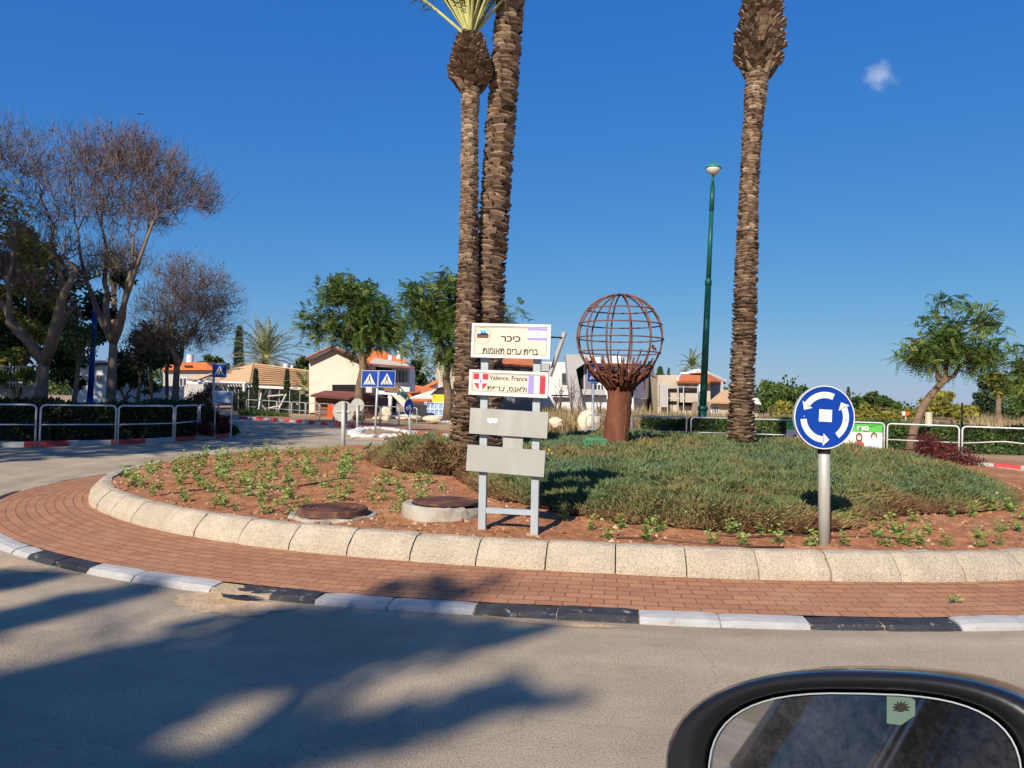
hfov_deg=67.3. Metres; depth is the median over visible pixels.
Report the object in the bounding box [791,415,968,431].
weeds
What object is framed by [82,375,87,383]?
window
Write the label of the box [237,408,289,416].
verge grass
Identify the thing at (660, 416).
guard rail
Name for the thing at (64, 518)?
brick apron
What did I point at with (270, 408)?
guard rail
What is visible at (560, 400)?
sapling
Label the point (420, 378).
leafy tree
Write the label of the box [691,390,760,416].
house
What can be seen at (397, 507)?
bedding plant
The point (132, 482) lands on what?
bedding plant
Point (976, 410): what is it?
bush
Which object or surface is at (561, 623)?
gutter dirt
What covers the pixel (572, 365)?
modern house
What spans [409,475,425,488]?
bedding plant
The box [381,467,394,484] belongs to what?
bedding plant
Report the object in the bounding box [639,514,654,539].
bedding plant
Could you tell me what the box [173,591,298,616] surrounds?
gutter dirt
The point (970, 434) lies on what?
dark hedge
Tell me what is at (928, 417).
timber fence
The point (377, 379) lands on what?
crossing sign
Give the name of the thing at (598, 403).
sapling
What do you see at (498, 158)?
date palm
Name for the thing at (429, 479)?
bedding plant
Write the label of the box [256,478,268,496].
bedding plant
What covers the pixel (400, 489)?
bedding plant
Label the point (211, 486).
bedding plant
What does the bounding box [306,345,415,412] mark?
house
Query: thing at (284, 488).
bedding plant
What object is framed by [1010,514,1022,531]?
bedding plant
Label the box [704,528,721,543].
bedding plant
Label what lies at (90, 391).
painted post
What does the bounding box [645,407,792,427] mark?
dry grass
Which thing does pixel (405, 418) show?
boulder
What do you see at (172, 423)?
guard rail
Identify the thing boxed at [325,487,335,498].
bedding plant
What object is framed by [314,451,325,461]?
bedding plant
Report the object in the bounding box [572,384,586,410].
sapling
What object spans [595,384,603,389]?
window
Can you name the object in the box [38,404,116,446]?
guard rail
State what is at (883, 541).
bedding plant
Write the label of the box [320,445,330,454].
bedding plant
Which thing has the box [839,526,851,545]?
bedding plant
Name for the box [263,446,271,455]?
bedding plant
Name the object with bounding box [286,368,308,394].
palm tree
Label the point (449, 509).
manhole cover
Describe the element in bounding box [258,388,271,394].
window
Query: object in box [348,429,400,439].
splitter island
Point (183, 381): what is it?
window
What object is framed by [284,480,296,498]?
bedding plant
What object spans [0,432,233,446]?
road kerb
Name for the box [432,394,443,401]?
yellow crate
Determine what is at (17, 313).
leafy tree
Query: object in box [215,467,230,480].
bedding plant
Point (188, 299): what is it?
bare tree
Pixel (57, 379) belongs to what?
leafy tree
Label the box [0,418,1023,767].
road
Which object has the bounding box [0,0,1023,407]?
sky
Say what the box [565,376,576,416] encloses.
sapling
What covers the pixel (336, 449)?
bedding plant
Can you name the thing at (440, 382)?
tower house
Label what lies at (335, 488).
bedding plant
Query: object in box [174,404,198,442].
guard rail
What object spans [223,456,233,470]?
bedding plant
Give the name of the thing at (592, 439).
plastic crate
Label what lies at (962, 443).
guard rail
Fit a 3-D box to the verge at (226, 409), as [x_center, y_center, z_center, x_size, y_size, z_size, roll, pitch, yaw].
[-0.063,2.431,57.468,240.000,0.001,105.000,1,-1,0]
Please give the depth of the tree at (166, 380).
33.94 m
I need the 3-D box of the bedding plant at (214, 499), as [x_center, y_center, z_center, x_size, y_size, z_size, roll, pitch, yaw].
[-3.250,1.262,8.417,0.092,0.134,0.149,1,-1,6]
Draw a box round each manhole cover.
[288,502,377,523]
[401,496,478,521]
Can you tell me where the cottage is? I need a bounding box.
[407,379,437,404]
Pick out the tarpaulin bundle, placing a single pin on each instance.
(439, 390)
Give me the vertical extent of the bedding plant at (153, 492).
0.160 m
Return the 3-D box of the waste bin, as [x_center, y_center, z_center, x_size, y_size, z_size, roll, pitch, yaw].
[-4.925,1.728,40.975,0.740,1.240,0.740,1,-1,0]
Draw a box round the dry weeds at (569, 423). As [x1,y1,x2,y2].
[541,403,652,431]
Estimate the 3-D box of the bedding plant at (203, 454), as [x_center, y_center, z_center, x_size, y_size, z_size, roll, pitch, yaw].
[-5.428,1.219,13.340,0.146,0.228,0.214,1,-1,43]
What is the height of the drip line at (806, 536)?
0.051 m
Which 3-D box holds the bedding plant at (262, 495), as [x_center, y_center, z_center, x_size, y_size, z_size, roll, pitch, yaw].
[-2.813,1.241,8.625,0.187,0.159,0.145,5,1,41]
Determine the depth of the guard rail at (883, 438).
24.35 m
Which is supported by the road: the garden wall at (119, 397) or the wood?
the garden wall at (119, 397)
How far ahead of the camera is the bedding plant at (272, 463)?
12.29 m
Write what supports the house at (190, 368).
on the verge at (226, 409)
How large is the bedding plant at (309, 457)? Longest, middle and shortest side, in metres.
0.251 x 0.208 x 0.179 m
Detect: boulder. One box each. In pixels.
[380,407,391,421]
[396,414,421,420]
[422,415,442,422]
[549,417,562,427]
[577,409,601,431]
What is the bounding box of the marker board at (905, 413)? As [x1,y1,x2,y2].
[902,411,908,419]
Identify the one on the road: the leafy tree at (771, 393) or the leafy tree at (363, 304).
the leafy tree at (771, 393)
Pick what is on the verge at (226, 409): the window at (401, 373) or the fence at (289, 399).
the fence at (289, 399)
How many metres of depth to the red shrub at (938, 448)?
17.45 m
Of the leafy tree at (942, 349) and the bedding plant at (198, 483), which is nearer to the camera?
the bedding plant at (198, 483)
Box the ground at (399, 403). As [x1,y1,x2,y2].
[48,386,1014,418]
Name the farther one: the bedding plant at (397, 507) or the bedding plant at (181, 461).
the bedding plant at (181, 461)
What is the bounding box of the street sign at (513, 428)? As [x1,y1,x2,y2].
[466,323,566,535]
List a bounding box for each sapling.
[550,392,559,414]
[554,380,566,415]
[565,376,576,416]
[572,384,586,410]
[594,395,605,413]
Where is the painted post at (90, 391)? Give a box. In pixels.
[86,309,96,403]
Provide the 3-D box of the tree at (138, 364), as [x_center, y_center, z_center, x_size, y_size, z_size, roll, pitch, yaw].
[-15.527,-0.447,32.046,2.186,4.136,2.313,2,-1,-45]
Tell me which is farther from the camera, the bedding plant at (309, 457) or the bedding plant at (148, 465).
the bedding plant at (309, 457)
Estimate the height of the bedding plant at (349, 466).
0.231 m
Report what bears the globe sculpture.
on the soil bed
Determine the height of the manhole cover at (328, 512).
0.155 m
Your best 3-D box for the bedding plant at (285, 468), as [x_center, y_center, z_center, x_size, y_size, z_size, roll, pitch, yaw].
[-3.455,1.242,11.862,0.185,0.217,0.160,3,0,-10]
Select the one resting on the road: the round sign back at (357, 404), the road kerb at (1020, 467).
the road kerb at (1020, 467)
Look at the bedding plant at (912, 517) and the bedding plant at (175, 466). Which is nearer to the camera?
the bedding plant at (912, 517)
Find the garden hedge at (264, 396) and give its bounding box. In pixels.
[232,391,314,413]
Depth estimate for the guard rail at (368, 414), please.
37.23 m
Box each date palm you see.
[410,0,503,461]
[476,0,524,446]
[726,0,787,443]
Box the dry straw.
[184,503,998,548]
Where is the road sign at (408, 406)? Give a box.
[403,399,413,432]
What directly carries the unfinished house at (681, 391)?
on the verge at (226, 409)
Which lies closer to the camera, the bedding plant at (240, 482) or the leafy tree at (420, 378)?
the bedding plant at (240, 482)
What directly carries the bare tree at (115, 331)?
on the verge at (46, 440)
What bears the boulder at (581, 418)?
on the verge at (226, 409)
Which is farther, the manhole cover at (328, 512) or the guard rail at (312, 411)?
the guard rail at (312, 411)
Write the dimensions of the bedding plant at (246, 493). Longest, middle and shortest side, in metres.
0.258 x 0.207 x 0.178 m
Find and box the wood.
[26,361,1019,419]
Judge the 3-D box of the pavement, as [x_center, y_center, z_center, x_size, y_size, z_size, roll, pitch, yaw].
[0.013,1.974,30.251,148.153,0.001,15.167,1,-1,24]
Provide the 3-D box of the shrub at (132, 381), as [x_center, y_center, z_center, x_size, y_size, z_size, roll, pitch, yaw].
[-18.864,0.408,38.511,2.613,2.634,1.324,1,-1,0]
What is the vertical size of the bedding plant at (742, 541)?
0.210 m
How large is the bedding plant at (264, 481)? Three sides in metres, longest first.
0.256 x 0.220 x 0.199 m
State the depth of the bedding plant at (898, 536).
7.17 m
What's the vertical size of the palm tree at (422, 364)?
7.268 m
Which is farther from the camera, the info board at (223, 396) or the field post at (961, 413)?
the field post at (961, 413)
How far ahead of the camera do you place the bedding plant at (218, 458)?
13.29 m
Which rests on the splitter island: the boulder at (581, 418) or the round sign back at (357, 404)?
the round sign back at (357, 404)
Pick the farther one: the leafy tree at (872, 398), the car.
the leafy tree at (872, 398)
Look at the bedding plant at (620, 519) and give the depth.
7.49 m
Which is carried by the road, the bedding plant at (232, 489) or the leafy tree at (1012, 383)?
the leafy tree at (1012, 383)
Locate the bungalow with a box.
[187,363,308,404]
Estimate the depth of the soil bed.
8.43 m
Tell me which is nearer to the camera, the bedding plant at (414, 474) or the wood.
the bedding plant at (414, 474)
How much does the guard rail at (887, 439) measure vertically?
1.074 m
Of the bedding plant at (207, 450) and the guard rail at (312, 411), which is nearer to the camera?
the bedding plant at (207, 450)
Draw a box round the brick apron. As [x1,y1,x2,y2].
[0,474,1023,616]
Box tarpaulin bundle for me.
[430,387,454,394]
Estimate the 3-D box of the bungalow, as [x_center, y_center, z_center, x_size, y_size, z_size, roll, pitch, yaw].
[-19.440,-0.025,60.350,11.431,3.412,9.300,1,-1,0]
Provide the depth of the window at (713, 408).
46.96 m
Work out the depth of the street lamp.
26.96 m
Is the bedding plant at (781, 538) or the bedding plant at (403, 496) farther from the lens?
the bedding plant at (403, 496)
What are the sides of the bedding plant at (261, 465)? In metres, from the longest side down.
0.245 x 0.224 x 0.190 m
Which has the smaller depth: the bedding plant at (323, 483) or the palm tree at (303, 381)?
the bedding plant at (323, 483)
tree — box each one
[0,103,103,398]
[0,179,45,242]
[0,222,69,384]
[0,239,103,384]
[43,304,107,401]
[45,113,235,400]
[49,267,179,390]
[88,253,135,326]
[117,246,251,399]
[117,323,169,402]
[127,321,185,398]
[145,318,192,398]
[197,354,230,368]
[221,314,309,369]
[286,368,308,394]
[289,268,411,420]
[294,355,309,369]
[386,265,532,420]
[407,359,427,385]
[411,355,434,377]
[678,347,709,375]
[757,379,802,414]
[793,385,809,405]
[851,390,903,413]
[881,290,1022,451]
[912,389,958,420]
[971,369,1007,420]
[980,341,1023,408]
[983,371,1007,425]
[1003,386,1023,419]
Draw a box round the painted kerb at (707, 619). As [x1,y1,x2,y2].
[0,474,1023,631]
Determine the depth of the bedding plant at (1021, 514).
8.79 m
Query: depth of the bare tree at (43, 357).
23.51 m
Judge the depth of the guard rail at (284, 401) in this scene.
43.99 m
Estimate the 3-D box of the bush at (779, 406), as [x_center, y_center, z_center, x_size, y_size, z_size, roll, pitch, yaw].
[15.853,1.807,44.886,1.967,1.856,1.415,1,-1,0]
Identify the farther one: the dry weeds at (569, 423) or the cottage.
the cottage
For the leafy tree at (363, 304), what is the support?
on the verge at (226, 409)
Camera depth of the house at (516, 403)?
40.59 m
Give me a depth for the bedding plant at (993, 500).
9.38 m
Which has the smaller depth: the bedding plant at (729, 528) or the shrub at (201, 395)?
the bedding plant at (729, 528)
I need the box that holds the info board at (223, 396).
[214,391,232,437]
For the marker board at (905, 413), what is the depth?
43.99 m
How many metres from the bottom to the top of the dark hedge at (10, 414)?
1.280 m
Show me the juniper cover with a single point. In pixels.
(712, 482)
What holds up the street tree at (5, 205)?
on the road
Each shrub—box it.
[0,317,46,397]
[116,370,162,401]
[179,382,221,414]
[196,410,230,437]
[228,423,240,435]
[361,429,466,474]
[913,427,988,465]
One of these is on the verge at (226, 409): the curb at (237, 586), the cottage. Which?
the cottage
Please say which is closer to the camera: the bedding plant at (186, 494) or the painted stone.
the bedding plant at (186, 494)
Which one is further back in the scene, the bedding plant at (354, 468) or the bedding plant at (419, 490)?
the bedding plant at (354, 468)
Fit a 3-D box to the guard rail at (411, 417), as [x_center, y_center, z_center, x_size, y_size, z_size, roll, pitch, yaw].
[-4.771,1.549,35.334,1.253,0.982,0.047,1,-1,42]
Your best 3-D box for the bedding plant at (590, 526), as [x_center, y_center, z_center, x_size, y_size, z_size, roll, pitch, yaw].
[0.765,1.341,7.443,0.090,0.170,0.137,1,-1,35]
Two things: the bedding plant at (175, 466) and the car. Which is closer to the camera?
the car
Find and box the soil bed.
[111,445,1023,550]
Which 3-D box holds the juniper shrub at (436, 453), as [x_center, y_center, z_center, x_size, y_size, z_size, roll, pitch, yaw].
[-1.582,1.126,13.373,2.181,0.680,4.217,1,-1,0]
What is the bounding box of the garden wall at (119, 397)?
[116,386,184,403]
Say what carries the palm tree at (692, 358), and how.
on the verge at (226, 409)
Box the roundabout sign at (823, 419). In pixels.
[793,385,854,546]
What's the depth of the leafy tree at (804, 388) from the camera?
57.64 m
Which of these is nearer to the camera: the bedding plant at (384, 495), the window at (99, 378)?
the bedding plant at (384, 495)
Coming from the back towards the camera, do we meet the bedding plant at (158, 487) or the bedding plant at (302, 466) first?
the bedding plant at (302, 466)
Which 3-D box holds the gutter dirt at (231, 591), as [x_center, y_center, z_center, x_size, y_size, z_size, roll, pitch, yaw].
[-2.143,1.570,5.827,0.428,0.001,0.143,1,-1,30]
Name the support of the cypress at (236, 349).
on the verge at (226, 409)
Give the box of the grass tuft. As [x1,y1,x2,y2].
[948,593,964,600]
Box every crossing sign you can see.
[212,362,226,408]
[361,370,395,432]
[587,364,601,429]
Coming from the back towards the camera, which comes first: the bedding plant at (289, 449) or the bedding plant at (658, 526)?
the bedding plant at (289, 449)
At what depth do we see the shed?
45.42 m
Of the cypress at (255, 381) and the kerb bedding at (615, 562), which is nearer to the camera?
the kerb bedding at (615, 562)
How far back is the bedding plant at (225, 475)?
10.14 m
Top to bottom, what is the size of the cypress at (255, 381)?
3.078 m
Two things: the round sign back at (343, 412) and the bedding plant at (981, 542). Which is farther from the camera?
the round sign back at (343, 412)
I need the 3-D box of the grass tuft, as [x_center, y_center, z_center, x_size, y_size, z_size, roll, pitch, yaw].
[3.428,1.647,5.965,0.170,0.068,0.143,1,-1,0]
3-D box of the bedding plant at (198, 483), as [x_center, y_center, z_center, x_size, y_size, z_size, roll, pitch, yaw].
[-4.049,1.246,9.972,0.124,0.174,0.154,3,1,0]
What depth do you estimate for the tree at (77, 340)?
26.94 m
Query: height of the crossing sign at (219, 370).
2.543 m
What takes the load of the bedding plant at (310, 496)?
on the soil bed
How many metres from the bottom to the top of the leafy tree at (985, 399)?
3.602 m
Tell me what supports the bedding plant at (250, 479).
on the soil bed
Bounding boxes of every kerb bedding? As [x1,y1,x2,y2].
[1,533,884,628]
[545,549,686,575]
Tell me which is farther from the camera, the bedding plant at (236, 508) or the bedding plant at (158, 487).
the bedding plant at (158, 487)
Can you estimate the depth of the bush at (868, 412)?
51.72 m
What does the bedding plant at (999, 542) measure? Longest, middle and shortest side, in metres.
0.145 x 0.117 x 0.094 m
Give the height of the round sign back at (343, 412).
1.322 m
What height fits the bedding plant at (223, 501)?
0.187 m
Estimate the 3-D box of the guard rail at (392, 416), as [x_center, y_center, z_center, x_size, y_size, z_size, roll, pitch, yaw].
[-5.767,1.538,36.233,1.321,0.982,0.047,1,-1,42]
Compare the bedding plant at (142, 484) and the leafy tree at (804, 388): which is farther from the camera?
the leafy tree at (804, 388)
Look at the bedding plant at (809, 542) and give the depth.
6.88 m
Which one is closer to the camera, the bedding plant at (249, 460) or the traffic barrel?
the bedding plant at (249, 460)
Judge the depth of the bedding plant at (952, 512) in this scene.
8.74 m
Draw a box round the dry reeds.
[963,411,1023,434]
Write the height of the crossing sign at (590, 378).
2.698 m
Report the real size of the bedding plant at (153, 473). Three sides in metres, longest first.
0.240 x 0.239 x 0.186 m
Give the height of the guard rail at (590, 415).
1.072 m
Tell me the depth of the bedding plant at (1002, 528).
7.86 m
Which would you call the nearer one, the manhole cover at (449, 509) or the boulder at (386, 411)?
the manhole cover at (449, 509)
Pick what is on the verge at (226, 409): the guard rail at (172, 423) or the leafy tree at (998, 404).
the leafy tree at (998, 404)
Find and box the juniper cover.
[452,428,1023,534]
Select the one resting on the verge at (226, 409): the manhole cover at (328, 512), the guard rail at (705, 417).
the guard rail at (705, 417)
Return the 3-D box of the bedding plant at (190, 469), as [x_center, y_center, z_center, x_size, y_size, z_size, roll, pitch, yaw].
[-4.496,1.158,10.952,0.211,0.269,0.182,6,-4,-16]
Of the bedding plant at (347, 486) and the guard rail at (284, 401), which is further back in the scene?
the guard rail at (284, 401)
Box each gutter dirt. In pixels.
[0,559,79,573]
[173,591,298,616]
[211,587,253,594]
[483,615,635,627]
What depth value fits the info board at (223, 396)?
24.98 m
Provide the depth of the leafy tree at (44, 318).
32.65 m
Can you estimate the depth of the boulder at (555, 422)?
30.34 m
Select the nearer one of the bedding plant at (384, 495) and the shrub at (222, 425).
the bedding plant at (384, 495)
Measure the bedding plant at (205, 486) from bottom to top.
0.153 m
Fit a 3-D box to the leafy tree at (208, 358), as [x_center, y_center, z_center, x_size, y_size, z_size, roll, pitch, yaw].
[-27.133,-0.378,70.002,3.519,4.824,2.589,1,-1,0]
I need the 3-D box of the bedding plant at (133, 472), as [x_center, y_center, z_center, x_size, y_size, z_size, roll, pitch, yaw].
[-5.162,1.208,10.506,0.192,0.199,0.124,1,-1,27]
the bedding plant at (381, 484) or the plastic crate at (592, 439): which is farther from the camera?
the plastic crate at (592, 439)
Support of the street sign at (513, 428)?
on the soil bed
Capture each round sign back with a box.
[333,401,353,445]
[351,398,363,427]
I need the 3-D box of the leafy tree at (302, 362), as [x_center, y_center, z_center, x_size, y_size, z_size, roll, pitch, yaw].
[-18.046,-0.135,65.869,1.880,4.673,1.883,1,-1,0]
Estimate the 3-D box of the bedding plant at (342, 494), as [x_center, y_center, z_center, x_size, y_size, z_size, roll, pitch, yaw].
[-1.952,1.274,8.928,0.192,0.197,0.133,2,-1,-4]
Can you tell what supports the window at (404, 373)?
in the house at (334, 370)
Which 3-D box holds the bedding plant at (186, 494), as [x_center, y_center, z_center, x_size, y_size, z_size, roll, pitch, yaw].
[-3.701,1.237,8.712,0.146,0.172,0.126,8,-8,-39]
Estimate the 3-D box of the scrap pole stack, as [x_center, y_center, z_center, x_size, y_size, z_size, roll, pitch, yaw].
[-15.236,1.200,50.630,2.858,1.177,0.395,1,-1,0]
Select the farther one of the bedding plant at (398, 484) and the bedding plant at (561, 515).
the bedding plant at (398, 484)
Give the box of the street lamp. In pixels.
[697,159,721,425]
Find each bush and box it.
[767,400,793,418]
[854,401,913,421]
[952,404,986,424]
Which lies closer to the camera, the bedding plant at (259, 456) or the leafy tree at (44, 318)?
the bedding plant at (259, 456)
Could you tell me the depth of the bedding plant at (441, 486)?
9.74 m
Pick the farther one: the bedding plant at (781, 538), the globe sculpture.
the globe sculpture
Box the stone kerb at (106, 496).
[88,456,1023,581]
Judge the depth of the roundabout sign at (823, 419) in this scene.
6.91 m
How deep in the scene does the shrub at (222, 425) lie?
25.18 m
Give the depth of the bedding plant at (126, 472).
10.65 m
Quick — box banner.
[786,422,882,447]
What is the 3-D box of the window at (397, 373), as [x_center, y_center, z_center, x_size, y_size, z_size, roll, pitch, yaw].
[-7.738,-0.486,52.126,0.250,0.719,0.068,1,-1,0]
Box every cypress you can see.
[231,324,245,367]
[251,368,259,394]
[282,368,290,394]
[655,366,665,374]
[846,387,850,398]
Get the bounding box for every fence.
[0,365,25,386]
[234,389,314,413]
[925,412,952,426]
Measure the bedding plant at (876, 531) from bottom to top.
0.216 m
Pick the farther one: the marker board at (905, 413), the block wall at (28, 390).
the marker board at (905, 413)
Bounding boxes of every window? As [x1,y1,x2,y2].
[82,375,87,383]
[96,375,102,382]
[179,378,186,386]
[227,385,241,395]
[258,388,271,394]
[396,372,399,381]
[400,372,402,381]
[403,372,406,381]
[562,373,566,383]
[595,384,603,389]
[711,406,718,412]
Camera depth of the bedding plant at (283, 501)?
8.58 m
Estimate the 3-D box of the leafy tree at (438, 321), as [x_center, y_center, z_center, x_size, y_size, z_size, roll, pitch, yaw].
[-2.494,-1.749,33.586,5.360,6.688,4.922,2,-1,-42]
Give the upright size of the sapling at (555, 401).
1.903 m
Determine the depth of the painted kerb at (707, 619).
5.63 m
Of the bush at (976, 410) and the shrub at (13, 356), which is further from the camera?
the bush at (976, 410)
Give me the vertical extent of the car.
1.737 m
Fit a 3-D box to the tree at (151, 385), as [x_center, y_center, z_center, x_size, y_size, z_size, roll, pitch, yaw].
[-15.421,-0.604,33.000,2.484,4.459,2.381,1,-1,0]
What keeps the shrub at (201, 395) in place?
on the verge at (46, 440)
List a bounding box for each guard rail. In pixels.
[0,403,36,446]
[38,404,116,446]
[117,405,174,444]
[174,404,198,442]
[198,403,219,434]
[261,400,276,411]
[277,401,291,416]
[291,402,305,416]
[305,402,319,418]
[319,403,333,419]
[362,405,379,423]
[380,406,398,425]
[399,407,416,426]
[585,414,605,430]
[632,415,686,431]
[690,417,727,432]
[755,418,792,434]
[855,421,884,447]
[886,423,959,457]
[961,426,1023,454]
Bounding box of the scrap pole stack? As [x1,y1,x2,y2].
[258,393,298,409]
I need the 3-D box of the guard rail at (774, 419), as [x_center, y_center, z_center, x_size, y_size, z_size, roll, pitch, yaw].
[8.936,1.691,25.197,2.096,1.072,0.047,1,-1,4]
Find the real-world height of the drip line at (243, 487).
0.076 m
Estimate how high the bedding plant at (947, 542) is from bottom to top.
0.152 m
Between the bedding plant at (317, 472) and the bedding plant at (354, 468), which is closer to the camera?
the bedding plant at (317, 472)
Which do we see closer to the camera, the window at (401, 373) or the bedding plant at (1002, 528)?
the bedding plant at (1002, 528)
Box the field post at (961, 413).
[961,403,962,424]
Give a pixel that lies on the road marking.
(338, 436)
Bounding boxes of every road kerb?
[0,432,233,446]
[60,410,1023,469]
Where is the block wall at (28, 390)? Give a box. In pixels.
[0,385,34,399]
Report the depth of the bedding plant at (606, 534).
7.01 m
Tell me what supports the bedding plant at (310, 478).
on the soil bed
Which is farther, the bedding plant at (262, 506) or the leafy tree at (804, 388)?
the leafy tree at (804, 388)
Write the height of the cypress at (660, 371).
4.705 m
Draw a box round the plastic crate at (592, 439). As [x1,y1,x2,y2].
[583,437,605,446]
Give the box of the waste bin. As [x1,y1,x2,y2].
[413,405,427,421]
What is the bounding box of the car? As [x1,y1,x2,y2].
[665,666,1023,767]
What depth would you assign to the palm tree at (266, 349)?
66.51 m
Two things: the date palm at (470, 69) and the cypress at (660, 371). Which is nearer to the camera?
the date palm at (470, 69)
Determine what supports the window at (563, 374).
in the modern house at (572, 365)
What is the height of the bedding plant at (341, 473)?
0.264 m
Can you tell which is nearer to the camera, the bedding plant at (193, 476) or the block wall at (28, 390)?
the bedding plant at (193, 476)
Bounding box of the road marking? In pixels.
[323,431,346,440]
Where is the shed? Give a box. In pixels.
[310,390,387,417]
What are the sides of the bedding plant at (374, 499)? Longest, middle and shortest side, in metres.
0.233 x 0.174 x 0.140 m
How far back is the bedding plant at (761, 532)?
7.29 m
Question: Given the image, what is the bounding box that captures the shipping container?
[424,402,454,421]
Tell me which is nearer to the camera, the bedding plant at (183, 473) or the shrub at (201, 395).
the bedding plant at (183, 473)
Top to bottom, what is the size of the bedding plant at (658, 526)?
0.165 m
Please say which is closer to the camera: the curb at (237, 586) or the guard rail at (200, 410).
the curb at (237, 586)
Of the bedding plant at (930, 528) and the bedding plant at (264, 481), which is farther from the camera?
the bedding plant at (264, 481)
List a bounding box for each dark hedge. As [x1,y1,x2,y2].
[0,395,215,440]
[639,414,1023,455]
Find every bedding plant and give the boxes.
[120,464,130,476]
[125,470,140,486]
[128,465,138,478]
[137,471,148,487]
[142,458,153,471]
[145,460,160,474]
[148,483,156,495]
[152,476,164,489]
[171,460,178,473]
[174,465,188,477]
[174,469,189,483]
[178,454,184,464]
[178,487,189,500]
[183,449,196,462]
[189,456,204,473]
[191,465,204,479]
[193,449,204,460]
[196,474,204,486]
[202,444,209,457]
[202,478,209,488]
[206,479,217,491]
[211,494,219,504]
[214,486,223,500]
[215,447,224,460]
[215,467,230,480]
[219,491,229,506]
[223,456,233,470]
[223,469,236,483]
[228,480,234,493]
[232,499,239,510]
[236,466,249,484]
[238,473,254,495]
[243,471,258,486]
[245,452,255,462]
[253,456,265,470]
[255,489,277,513]
[256,470,272,488]
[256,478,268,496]
[256,488,268,501]
[257,447,263,457]
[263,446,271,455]
[265,465,274,479]
[270,456,276,466]
[271,485,290,503]
[272,451,281,463]
[272,464,279,475]
[280,479,292,493]
[281,494,300,514]
[283,459,292,471]
[283,467,291,482]
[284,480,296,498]
[285,443,295,455]
[290,447,296,457]
[290,458,301,467]
[298,457,307,473]
[301,448,311,462]
[301,493,311,504]
[302,460,312,475]
[307,471,316,484]
[312,462,321,475]
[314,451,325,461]
[317,470,336,486]
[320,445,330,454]
[321,446,333,460]
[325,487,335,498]
[326,490,336,501]
[332,442,339,453]
[334,478,341,490]
[336,461,346,479]
[336,486,351,500]
[341,456,352,469]
[342,478,354,492]
[346,461,359,472]
[366,482,379,501]
[372,472,389,491]
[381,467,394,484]
[381,487,391,500]
[390,496,402,509]
[391,478,404,494]
[393,476,401,487]
[398,490,410,501]
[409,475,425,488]
[412,466,423,481]
[414,483,429,497]
[418,486,428,496]
[424,469,433,482]
[437,479,446,490]
[557,495,570,519]
[585,514,595,530]
[596,515,613,538]
[614,513,627,529]
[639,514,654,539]
[650,515,666,531]
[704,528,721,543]
[723,518,736,534]
[734,521,750,544]
[754,521,764,534]
[767,518,784,544]
[799,524,818,544]
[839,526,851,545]
[866,514,886,536]
[876,527,893,546]
[886,512,906,533]
[895,523,914,544]
[907,508,918,521]
[913,524,927,544]
[916,514,932,534]
[939,529,953,545]
[947,506,956,516]
[966,500,977,515]
[971,530,990,546]
[973,524,983,537]
[982,491,998,510]
[993,530,1004,544]
[994,516,1009,531]
[1004,495,1018,512]
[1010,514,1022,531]
[1018,507,1023,518]
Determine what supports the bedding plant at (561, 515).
on the soil bed
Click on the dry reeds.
(992, 422)
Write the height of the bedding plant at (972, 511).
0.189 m
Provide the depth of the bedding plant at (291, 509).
7.93 m
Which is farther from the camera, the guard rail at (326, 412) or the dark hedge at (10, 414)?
the guard rail at (326, 412)
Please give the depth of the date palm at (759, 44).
14.88 m
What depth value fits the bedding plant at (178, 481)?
10.12 m
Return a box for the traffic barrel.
[327,405,332,417]
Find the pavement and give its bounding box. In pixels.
[220,414,1023,464]
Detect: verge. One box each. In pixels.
[0,434,202,441]
[48,395,1023,461]
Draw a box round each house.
[72,360,148,402]
[162,354,216,405]
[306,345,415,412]
[436,357,455,393]
[499,358,532,410]
[541,354,653,412]
[640,369,726,414]
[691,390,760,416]
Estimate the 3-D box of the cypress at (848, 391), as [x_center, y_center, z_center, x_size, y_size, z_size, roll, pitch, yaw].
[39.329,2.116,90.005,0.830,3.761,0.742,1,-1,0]
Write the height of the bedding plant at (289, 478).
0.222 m
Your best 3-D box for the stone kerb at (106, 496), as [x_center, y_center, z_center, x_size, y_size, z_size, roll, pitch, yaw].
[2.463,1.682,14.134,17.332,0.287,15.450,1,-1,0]
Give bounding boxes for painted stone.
[366,434,375,437]
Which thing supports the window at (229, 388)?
in the bungalow
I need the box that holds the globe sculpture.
[576,293,663,442]
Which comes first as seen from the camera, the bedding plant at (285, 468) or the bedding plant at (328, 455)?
the bedding plant at (285, 468)
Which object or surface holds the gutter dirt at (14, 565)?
on the road
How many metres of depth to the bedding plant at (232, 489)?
9.15 m
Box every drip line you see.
[160,477,345,495]
[616,537,783,547]
[719,534,911,539]
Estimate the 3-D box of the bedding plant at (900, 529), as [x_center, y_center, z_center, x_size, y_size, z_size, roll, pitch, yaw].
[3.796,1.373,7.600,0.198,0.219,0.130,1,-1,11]

